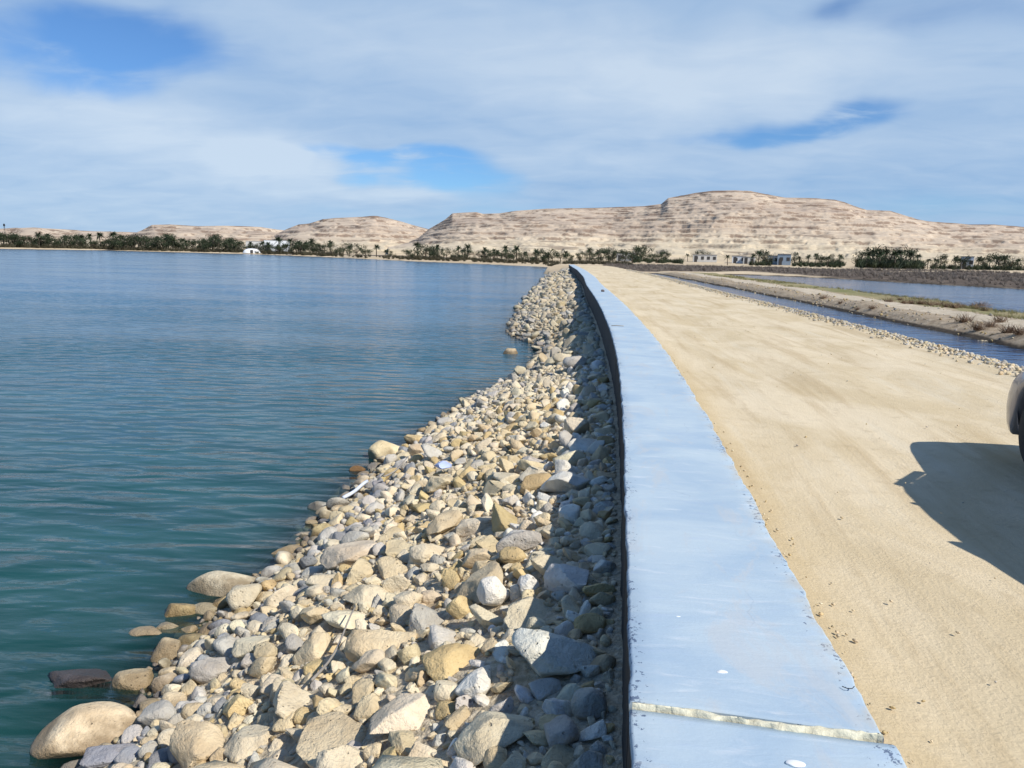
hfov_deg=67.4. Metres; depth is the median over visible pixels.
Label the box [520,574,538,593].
boulder
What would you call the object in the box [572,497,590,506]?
rock
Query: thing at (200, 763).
rock
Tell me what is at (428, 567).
rock
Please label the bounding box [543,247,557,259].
broadleaf tree
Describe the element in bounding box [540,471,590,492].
boulder
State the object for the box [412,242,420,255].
palm tree
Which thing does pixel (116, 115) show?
sky
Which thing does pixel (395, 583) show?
rock
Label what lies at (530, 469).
boulder
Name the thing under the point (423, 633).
rock
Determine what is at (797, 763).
plaster blob
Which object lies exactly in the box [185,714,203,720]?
rock
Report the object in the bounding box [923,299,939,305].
dry bush
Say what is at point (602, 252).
broadleaf tree
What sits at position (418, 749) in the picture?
rock
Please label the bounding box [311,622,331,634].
rock
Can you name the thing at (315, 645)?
boulder
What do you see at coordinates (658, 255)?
broadleaf tree
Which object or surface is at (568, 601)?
rock
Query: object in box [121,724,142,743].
rock
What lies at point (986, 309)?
dry bush
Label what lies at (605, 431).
rock
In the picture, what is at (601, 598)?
rock
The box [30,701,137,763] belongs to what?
boulder
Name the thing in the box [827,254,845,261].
broadleaf tree
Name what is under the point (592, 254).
broadleaf tree
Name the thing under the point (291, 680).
rock
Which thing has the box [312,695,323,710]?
rock
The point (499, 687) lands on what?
rock
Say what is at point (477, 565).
rock
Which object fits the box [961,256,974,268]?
flat roof house
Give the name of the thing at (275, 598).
boulder
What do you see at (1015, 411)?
parked car
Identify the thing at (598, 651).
rock
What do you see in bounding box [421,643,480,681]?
boulder
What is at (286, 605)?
rock
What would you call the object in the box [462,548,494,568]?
boulder
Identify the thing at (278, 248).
broadleaf tree
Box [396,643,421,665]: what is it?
rock
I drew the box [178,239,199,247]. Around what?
broadleaf tree
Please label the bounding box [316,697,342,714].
rock
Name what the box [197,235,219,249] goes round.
broadleaf tree
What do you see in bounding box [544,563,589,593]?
boulder
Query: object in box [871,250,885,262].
palm tree
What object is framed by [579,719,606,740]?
rock
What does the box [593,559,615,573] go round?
rock
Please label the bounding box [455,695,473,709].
rock
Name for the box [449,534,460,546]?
rock
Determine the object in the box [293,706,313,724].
rock
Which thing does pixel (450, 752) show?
rock
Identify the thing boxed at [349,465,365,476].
boulder
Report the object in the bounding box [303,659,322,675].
rock
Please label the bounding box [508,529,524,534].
boulder
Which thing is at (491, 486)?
boulder
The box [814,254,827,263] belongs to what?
broadleaf tree
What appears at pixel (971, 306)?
dry bush
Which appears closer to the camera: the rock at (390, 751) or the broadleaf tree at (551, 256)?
the rock at (390, 751)
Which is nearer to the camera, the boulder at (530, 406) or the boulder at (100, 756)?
the boulder at (100, 756)
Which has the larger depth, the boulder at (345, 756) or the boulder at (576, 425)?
the boulder at (576, 425)
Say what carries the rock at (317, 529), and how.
on the ground at (526, 673)
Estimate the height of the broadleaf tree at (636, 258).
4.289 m
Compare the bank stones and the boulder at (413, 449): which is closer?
the boulder at (413, 449)
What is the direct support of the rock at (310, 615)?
on the ground at (526, 673)
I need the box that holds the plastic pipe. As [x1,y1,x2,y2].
[342,480,368,498]
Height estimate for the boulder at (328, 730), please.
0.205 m
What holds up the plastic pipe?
on the rubble
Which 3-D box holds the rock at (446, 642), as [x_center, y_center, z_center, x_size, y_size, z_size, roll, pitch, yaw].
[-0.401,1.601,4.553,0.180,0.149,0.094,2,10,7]
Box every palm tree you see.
[33,231,42,245]
[85,233,93,239]
[93,231,104,242]
[106,231,118,242]
[273,236,282,244]
[372,244,379,256]
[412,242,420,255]
[463,244,473,249]
[511,245,520,258]
[596,249,601,260]
[864,252,874,267]
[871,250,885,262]
[889,251,899,263]
[897,249,906,258]
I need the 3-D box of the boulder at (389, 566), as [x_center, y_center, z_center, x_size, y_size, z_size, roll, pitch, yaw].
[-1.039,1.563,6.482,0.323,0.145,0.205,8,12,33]
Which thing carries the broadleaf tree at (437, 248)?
on the ground at (526, 673)
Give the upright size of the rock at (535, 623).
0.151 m
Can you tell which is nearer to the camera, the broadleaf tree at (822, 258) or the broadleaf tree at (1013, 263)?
the broadleaf tree at (1013, 263)
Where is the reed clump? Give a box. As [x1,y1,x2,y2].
[963,300,999,305]
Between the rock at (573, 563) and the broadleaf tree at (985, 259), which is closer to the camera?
the rock at (573, 563)
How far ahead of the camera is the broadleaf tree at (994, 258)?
209.87 m
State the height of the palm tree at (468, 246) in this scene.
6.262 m
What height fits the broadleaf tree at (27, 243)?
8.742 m
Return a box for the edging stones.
[626,269,1023,375]
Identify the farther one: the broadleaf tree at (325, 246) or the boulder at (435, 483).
the broadleaf tree at (325, 246)
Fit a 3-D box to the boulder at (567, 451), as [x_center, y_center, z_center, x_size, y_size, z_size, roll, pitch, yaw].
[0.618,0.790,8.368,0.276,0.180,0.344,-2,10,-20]
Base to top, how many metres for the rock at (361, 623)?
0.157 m
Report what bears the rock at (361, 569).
on the ground at (526, 673)
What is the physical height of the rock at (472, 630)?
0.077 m
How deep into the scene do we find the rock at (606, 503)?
6.34 m
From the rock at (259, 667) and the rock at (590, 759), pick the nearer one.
the rock at (590, 759)
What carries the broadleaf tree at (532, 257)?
on the ground at (526, 673)
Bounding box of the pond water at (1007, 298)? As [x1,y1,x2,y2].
[734,275,1023,312]
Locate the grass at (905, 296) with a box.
[704,274,1023,318]
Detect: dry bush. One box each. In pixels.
[884,296,898,301]
[907,296,918,303]
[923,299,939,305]
[935,300,957,307]
[944,313,978,322]
[948,303,959,308]
[961,321,989,330]
[964,301,988,309]
[974,319,1006,326]
[979,305,990,310]
[987,314,1013,322]
[994,322,1019,332]
[1000,323,1023,334]
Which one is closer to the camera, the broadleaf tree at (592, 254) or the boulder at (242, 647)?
the boulder at (242, 647)
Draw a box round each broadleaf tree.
[0,231,13,242]
[8,236,21,247]
[13,233,27,246]
[19,235,38,244]
[34,236,47,246]
[40,235,59,245]
[52,234,71,245]
[55,237,75,245]
[64,234,79,244]
[67,233,86,246]
[89,240,99,245]
[106,234,128,246]
[108,234,131,246]
[112,236,133,247]
[127,233,147,246]
[134,236,152,248]
[146,236,161,247]
[154,233,175,247]
[155,232,176,248]
[173,238,185,248]
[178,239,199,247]
[187,239,198,247]
[195,238,208,247]
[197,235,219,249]
[205,233,220,248]
[210,233,231,248]
[218,237,240,249]
[223,240,242,249]
[231,241,246,249]
[259,245,271,250]
[270,244,284,251]
[283,243,290,251]
[289,244,301,253]
[291,240,310,252]
[296,241,319,250]
[311,243,322,251]
[317,242,332,252]
[330,242,350,255]
[343,243,366,256]
[359,247,372,255]
[402,248,414,257]
[414,244,434,256]
[429,247,441,256]
[434,247,455,258]
[455,250,467,257]
[461,247,472,257]
[472,250,488,258]
[499,249,516,259]
[517,252,528,258]
[527,254,539,259]
[535,248,549,260]
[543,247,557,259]
[553,251,568,262]
[574,250,585,260]
[586,250,601,260]
[595,248,609,260]
[601,246,615,259]
[605,248,622,261]
[619,249,637,260]
[625,245,654,256]
[628,250,646,262]
[630,245,651,259]
[648,251,664,262]
[658,248,670,260]
[755,249,776,260]
[757,253,773,262]
[783,252,802,262]
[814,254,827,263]
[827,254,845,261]
[852,250,871,263]
[864,244,889,261]
[878,247,901,260]
[896,245,919,260]
[930,254,948,264]
[951,254,971,266]
[977,255,990,266]
[985,253,1009,266]
[999,253,1023,267]
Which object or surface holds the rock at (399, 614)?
on the ground at (526, 673)
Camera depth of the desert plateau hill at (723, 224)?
634.48 m
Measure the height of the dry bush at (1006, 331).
0.436 m
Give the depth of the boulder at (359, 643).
4.88 m
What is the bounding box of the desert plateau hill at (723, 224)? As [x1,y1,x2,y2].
[388,190,1023,263]
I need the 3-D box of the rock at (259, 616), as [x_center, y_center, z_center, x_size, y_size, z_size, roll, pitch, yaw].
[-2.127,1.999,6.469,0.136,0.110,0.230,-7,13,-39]
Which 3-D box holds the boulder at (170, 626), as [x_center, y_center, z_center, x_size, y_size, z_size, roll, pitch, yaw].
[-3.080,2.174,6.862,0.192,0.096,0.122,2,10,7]
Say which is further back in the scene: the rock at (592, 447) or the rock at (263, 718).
the rock at (592, 447)
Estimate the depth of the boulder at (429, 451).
10.94 m
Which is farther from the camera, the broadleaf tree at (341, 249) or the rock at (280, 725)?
the broadleaf tree at (341, 249)
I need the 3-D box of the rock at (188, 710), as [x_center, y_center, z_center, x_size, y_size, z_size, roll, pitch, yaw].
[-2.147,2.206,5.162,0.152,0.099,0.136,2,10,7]
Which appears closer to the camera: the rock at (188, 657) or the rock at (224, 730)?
the rock at (224, 730)
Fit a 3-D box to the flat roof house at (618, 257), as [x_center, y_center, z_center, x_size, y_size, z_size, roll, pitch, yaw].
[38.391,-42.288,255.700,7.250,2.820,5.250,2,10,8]
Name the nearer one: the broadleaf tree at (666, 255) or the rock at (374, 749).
the rock at (374, 749)
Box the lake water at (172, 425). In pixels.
[0,249,546,767]
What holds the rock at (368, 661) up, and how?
on the ground at (526, 673)
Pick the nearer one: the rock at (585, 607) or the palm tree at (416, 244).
the rock at (585, 607)
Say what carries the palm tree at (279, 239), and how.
on the ground at (526, 673)
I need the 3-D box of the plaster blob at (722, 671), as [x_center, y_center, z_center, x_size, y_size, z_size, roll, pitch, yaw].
[0.769,1.054,2.813,0.042,0.007,0.021,2,10,7]
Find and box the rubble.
[111,268,617,767]
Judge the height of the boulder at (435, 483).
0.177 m
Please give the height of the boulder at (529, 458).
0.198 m
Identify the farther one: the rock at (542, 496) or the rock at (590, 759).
the rock at (542, 496)
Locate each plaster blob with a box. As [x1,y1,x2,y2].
[717,670,727,673]
[785,760,805,767]
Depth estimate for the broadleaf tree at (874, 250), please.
218.28 m
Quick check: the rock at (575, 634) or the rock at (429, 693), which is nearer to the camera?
the rock at (429, 693)
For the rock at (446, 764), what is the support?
on the ground at (526, 673)
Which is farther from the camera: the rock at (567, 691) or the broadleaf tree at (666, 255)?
the broadleaf tree at (666, 255)
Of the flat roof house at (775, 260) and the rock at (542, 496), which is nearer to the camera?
the rock at (542, 496)
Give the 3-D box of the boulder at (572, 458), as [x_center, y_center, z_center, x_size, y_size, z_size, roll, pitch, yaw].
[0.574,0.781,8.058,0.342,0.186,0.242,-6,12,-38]
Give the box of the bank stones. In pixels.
[678,274,1023,341]
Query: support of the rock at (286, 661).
on the ground at (526, 673)
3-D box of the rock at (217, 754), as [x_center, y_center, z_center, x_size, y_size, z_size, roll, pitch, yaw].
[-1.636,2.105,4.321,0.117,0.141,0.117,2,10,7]
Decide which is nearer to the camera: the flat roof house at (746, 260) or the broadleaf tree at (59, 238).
the flat roof house at (746, 260)
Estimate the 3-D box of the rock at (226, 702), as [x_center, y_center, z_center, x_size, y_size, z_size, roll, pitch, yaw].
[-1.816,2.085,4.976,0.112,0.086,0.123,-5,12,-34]
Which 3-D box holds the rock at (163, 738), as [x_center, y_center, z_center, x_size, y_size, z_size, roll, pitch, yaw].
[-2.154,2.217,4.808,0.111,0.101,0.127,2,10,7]
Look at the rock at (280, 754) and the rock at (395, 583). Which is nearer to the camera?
the rock at (280, 754)
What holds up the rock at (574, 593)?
on the ground at (526, 673)
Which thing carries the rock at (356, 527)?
on the ground at (526, 673)
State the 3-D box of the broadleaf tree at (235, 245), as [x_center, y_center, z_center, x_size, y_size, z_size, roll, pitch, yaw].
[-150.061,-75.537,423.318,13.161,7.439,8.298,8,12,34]
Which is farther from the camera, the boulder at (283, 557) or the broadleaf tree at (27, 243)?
the broadleaf tree at (27, 243)
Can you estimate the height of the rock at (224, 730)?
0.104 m
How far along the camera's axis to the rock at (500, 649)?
4.15 m
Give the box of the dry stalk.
[383,456,408,476]
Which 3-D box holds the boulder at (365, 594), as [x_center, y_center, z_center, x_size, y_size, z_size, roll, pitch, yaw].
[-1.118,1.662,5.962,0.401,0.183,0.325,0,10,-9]
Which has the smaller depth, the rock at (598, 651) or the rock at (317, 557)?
the rock at (598, 651)
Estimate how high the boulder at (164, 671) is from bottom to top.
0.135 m
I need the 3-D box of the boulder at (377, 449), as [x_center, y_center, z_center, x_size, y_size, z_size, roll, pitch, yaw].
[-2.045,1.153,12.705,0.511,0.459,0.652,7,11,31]
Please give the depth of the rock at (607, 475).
7.20 m
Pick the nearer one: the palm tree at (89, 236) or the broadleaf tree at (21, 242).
the broadleaf tree at (21, 242)
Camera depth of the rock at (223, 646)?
5.96 m
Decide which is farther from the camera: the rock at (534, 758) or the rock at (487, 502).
the rock at (487, 502)
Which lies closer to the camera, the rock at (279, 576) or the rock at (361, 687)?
the rock at (361, 687)
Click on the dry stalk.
(396, 469)
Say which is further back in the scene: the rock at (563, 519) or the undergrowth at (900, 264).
the undergrowth at (900, 264)
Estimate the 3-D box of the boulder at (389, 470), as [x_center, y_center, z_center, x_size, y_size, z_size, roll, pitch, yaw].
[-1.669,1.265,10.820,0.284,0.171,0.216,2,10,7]
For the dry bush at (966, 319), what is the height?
0.473 m
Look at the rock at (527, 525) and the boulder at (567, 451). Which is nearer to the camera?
the rock at (527, 525)
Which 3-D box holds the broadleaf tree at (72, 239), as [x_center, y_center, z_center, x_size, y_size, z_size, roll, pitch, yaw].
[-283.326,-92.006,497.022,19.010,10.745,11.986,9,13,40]
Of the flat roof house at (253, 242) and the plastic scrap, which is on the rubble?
the plastic scrap
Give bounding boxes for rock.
[61,759,80,767]
[114,745,139,763]
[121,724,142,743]
[121,764,132,767]
[131,693,146,712]
[137,740,157,758]
[139,698,159,710]
[147,748,169,767]
[150,637,180,664]
[150,762,172,767]
[151,672,177,692]
[157,728,174,747]
[159,720,173,730]
[161,684,180,695]
[161,691,186,706]
[167,713,183,724]
[167,746,178,764]
[174,625,198,638]
[177,647,201,667]
[178,633,203,645]
[180,702,203,718]
[181,700,197,708]
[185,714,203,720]
[194,639,206,651]
[194,761,209,766]
[206,695,226,705]
[207,619,231,629]
[209,747,226,760]
[212,635,235,656]
[213,596,228,608]
[213,697,226,712]
[214,623,232,638]
[221,725,227,737]
[222,697,232,708]
[229,620,246,632]
[230,611,249,620]
[233,606,251,613]
[240,683,259,697]
[247,751,260,767]
[248,657,276,678]
[249,612,267,622]
[253,642,277,658]
[256,712,277,724]
[260,579,276,590]
[260,674,284,696]
[268,738,284,751]
[269,677,281,701]
[271,748,287,760]
[272,567,291,581]
[272,667,290,674]
[272,711,295,732]
[277,654,293,669]
[278,667,293,678]
[279,600,295,612]
[279,622,299,639]
[281,678,294,682]
[285,633,304,653]
[285,728,302,742]
[290,604,305,609]
[290,606,302,620]
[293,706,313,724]
[299,607,329,624]
[300,566,323,578]
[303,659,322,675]
[303,672,312,686]
[310,523,329,536]
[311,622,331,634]
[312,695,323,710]
[314,554,322,565]
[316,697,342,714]
[325,539,340,547]
[328,513,343,525]
[328,649,343,664]
[332,531,345,540]
[336,666,349,683]
[344,675,362,684]
[346,558,375,584]
[346,740,361,748]
[349,524,362,530]
[351,649,384,672]
[352,678,374,705]
[353,693,380,721]
[355,618,370,629]
[363,742,381,760]
[372,542,385,555]
[372,746,396,765]
[373,672,396,689]
[382,575,411,592]
[382,592,395,608]
[385,506,399,515]
[385,645,397,660]
[388,730,415,755]
[389,604,411,626]
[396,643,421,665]
[405,667,425,682]
[406,566,419,579]
[408,741,437,757]
[417,628,429,637]
[419,490,428,501]
[420,563,438,571]
[421,590,441,604]
[424,682,434,698]
[428,757,451,767]
[433,641,450,649]
[433,680,458,701]
[435,701,455,720]
[441,568,459,590]
[444,705,469,729]
[446,595,472,618]
[446,738,457,757]
[447,499,456,507]
[449,507,466,513]
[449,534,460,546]
[449,560,462,569]
[449,757,475,767]
[453,499,466,507]
[455,665,490,701]
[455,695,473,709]
[459,627,476,633]
[466,494,481,508]
[469,535,485,548]
[469,604,503,628]
[470,560,489,574]
[470,633,484,645]
[481,493,492,511]
[482,745,506,767]
[489,696,513,713]
[490,555,502,564]
[490,682,513,692]
[492,639,508,661]
[500,628,515,640]
[500,750,525,767]
[502,484,516,490]
[512,568,530,578]
[514,684,533,703]
[518,520,537,530]
[522,589,535,598]
[522,730,547,746]
[525,551,548,569]
[526,617,546,629]
[526,752,543,765]
[528,678,561,700]
[530,510,542,522]
[530,554,565,575]
[533,512,551,525]
[535,524,555,535]
[536,492,554,501]
[537,517,552,526]
[539,714,560,729]
[541,744,574,767]
[542,698,570,714]
[547,761,566,767]
[554,620,574,634]
[556,683,582,701]
[557,517,570,524]
[559,503,580,522]
[561,594,579,616]
[563,547,577,560]
[566,561,579,566]
[566,610,579,622]
[568,628,582,639]
[569,586,582,601]
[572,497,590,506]
[573,750,602,767]
[574,613,605,633]
[578,487,590,497]
[579,521,603,539]
[579,562,592,570]
[579,600,590,614]
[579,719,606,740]
[580,509,596,520]
[580,665,600,677]
[582,583,616,595]
[583,542,611,555]
[586,440,604,453]
[586,574,597,585]
[588,476,607,486]
[588,592,615,605]
[589,607,602,615]
[589,644,605,654]
[589,740,607,753]
[590,445,610,460]
[590,654,615,671]
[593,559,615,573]
[594,428,615,437]
[594,500,614,507]
[595,471,616,478]
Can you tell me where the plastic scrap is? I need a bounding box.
[434,461,451,468]
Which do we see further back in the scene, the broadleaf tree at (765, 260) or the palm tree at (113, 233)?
the palm tree at (113, 233)
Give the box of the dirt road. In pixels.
[576,265,1023,767]
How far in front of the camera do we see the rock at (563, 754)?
3.22 m
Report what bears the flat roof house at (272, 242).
on the ground at (526, 673)
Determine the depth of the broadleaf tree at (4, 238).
461.40 m
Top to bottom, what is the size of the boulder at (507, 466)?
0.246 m
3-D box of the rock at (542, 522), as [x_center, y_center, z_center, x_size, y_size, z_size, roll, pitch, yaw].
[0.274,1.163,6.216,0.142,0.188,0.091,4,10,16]
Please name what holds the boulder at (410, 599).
on the ground at (526, 673)
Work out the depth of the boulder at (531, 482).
7.33 m
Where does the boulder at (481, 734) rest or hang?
on the ground at (526, 673)
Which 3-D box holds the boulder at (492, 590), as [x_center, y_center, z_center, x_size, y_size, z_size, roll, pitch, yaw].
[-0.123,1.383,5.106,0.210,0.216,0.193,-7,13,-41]
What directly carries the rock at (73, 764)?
on the ground at (526, 673)
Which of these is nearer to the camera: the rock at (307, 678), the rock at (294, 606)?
the rock at (307, 678)
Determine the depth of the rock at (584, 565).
5.15 m
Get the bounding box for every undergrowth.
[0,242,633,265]
[633,257,1023,270]
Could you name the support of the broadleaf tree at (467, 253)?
on the ground at (526, 673)
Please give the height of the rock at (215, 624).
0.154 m
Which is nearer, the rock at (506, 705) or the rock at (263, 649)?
the rock at (506, 705)
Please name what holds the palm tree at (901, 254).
on the ground at (526, 673)
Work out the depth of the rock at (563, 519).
6.18 m
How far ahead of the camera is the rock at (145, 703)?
5.59 m
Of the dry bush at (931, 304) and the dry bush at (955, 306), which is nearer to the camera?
the dry bush at (955, 306)
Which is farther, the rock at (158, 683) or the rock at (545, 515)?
the rock at (545, 515)
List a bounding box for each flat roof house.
[246,241,263,248]
[264,240,289,250]
[616,253,634,260]
[693,254,716,261]
[732,256,745,262]
[743,256,754,263]
[768,255,777,264]
[777,254,791,264]
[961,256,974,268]
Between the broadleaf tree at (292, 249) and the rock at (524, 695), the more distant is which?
the broadleaf tree at (292, 249)
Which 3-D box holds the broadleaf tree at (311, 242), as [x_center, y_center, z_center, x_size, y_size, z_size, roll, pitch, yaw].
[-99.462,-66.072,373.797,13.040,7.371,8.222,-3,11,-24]
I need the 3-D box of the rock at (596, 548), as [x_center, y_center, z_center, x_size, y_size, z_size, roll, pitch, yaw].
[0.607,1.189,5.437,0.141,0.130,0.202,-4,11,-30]
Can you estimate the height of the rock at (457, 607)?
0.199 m
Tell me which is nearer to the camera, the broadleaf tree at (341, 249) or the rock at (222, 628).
the rock at (222, 628)
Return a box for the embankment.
[604,262,1023,287]
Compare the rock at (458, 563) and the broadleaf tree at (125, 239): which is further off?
the broadleaf tree at (125, 239)
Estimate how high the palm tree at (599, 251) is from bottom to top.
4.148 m
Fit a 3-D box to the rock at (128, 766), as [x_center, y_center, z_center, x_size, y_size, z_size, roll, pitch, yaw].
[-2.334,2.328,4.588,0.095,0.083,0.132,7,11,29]
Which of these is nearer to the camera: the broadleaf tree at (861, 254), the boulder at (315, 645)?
the boulder at (315, 645)
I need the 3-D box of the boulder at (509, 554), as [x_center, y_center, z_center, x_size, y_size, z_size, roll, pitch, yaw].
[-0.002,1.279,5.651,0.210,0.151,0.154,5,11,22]
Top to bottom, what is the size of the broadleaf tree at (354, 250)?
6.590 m
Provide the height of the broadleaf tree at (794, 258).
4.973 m
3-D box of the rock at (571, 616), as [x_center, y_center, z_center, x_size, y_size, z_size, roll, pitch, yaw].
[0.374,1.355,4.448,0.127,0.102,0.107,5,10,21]
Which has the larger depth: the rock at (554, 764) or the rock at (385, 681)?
the rock at (385, 681)
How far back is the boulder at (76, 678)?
5.94 m
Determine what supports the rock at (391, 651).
on the ground at (526, 673)
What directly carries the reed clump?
in the pond water at (1007, 298)
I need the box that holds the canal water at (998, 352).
[655,274,1023,367]
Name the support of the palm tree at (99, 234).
on the ground at (526, 673)
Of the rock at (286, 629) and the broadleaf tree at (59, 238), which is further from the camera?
the broadleaf tree at (59, 238)
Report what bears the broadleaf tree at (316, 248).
on the ground at (526, 673)
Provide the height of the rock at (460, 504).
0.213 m
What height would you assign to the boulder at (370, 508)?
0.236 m
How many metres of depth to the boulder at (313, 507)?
10.02 m
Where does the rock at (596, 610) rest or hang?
on the ground at (526, 673)
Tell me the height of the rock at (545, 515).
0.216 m
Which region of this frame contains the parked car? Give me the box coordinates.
[1006,372,1023,461]
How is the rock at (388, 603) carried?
on the ground at (526, 673)
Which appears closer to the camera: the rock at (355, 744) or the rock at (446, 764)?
the rock at (446, 764)
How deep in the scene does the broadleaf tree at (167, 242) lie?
458.07 m
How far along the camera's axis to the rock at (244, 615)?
6.75 m
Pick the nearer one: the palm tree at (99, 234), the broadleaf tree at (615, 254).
the broadleaf tree at (615, 254)
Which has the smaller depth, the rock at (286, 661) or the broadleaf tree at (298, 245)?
the rock at (286, 661)
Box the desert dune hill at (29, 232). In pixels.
[0,227,135,244]
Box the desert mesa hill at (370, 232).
[271,216,427,250]
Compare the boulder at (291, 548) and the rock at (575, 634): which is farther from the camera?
the boulder at (291, 548)
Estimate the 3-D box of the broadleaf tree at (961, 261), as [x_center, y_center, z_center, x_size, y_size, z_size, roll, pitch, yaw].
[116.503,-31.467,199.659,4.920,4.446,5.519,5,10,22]
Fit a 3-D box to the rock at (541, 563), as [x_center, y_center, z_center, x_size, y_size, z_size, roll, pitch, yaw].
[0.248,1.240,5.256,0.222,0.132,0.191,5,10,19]
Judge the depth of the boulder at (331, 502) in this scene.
9.88 m
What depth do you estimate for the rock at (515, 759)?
3.23 m
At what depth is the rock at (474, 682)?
3.91 m
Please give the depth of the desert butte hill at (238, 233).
1202.26 m
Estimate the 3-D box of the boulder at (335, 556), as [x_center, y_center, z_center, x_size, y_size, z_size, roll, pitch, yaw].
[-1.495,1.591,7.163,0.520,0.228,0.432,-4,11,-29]
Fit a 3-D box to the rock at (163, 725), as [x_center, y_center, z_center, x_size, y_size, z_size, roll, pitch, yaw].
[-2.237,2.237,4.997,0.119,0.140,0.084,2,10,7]
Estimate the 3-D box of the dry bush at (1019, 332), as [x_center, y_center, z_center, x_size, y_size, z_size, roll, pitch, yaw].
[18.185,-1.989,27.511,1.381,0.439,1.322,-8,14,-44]
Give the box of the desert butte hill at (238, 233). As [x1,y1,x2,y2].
[122,224,283,247]
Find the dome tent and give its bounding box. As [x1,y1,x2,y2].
[243,249,259,252]
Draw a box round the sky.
[0,0,1023,231]
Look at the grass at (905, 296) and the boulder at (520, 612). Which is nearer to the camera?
the boulder at (520, 612)
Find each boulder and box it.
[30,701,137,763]
[48,669,115,691]
[79,743,134,767]
[111,668,154,698]
[129,626,161,637]
[137,699,176,726]
[156,622,178,633]
[158,666,177,675]
[164,603,195,624]
[169,720,224,767]
[186,570,255,602]
[187,657,230,683]
[195,602,220,618]
[223,694,252,719]
[223,724,273,763]
[225,583,261,611]
[231,635,272,658]
[261,565,281,577]
[263,585,297,607]
[270,544,302,558]
[273,680,312,718]
[274,550,293,565]
[292,632,332,665]
[295,711,366,767]
[305,574,343,586]
[307,501,328,515]
[315,745,363,767]
[317,526,337,540]
[320,540,375,568]
[321,610,366,629]
[326,497,349,508]
[341,531,369,542]
[342,584,389,607]
[343,629,416,662]
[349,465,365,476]
[351,475,368,486]
[364,502,384,514]
[368,440,399,462]
[369,691,429,733]
[376,526,402,542]
[376,556,407,578]
[382,468,401,478]
[385,539,411,557]
[393,591,422,608]
[403,434,421,444]
[408,444,423,455]
[408,543,444,566]
[409,603,444,631]
[410,503,430,512]
[421,444,445,458]
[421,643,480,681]
[425,476,453,492]
[426,510,463,534]
[427,625,455,649]
[453,711,535,765]
[455,516,491,536]
[455,560,502,603]
[458,466,477,479]
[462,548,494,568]
[475,534,498,553]
[476,576,509,605]
[480,451,496,461]
[482,480,503,496]
[491,501,516,532]
[492,472,519,482]
[496,530,542,552]
[499,458,514,472]
[499,546,526,563]
[503,348,517,353]
[503,596,550,629]
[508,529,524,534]
[511,628,597,677]
[518,459,544,470]
[519,465,546,481]
[520,473,552,494]
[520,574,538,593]
[522,456,543,462]
[524,403,542,410]
[538,352,547,365]
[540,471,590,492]
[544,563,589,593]
[544,714,579,747]
[552,450,585,465]
[555,459,574,473]
[559,430,574,448]
[561,450,583,454]
[562,356,587,369]
[563,335,582,347]
[564,417,589,433]
[567,402,580,411]
[567,438,596,449]
[571,687,606,719]
[579,385,595,397]
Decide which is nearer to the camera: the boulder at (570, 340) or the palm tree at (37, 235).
the boulder at (570, 340)
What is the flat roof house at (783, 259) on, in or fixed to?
on the ground at (526, 673)
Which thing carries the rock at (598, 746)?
on the ground at (526, 673)
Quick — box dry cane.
[310,606,355,681]
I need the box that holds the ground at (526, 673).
[0,243,1023,767]
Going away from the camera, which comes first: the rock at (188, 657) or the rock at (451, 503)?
the rock at (188, 657)
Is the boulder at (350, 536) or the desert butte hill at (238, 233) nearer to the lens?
the boulder at (350, 536)
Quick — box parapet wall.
[569,264,906,767]
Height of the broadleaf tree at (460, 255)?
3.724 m
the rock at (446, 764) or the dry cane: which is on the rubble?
the dry cane
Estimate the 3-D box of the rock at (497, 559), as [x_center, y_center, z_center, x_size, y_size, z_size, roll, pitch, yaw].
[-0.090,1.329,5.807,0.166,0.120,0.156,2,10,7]
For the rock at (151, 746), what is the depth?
4.72 m
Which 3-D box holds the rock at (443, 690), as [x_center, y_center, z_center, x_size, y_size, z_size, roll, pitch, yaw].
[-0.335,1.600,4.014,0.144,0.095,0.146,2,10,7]
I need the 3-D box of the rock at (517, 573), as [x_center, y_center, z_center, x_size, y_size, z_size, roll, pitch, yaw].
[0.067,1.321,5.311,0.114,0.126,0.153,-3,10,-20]
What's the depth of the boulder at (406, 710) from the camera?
3.90 m
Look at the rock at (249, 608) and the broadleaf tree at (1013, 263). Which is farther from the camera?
the broadleaf tree at (1013, 263)
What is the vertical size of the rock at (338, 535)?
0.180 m
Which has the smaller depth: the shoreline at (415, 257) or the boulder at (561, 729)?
the boulder at (561, 729)
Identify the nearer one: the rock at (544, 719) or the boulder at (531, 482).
the rock at (544, 719)
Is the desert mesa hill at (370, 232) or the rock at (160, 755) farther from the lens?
the desert mesa hill at (370, 232)
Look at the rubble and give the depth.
7.88 m
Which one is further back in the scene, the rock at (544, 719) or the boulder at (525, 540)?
the boulder at (525, 540)
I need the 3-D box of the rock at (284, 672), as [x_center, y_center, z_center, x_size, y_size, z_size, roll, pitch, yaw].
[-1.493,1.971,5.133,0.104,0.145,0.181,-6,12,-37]
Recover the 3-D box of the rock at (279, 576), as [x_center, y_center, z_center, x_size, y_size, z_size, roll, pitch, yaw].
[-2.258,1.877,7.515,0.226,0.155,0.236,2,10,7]
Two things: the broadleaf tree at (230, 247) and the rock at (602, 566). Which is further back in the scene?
the broadleaf tree at (230, 247)

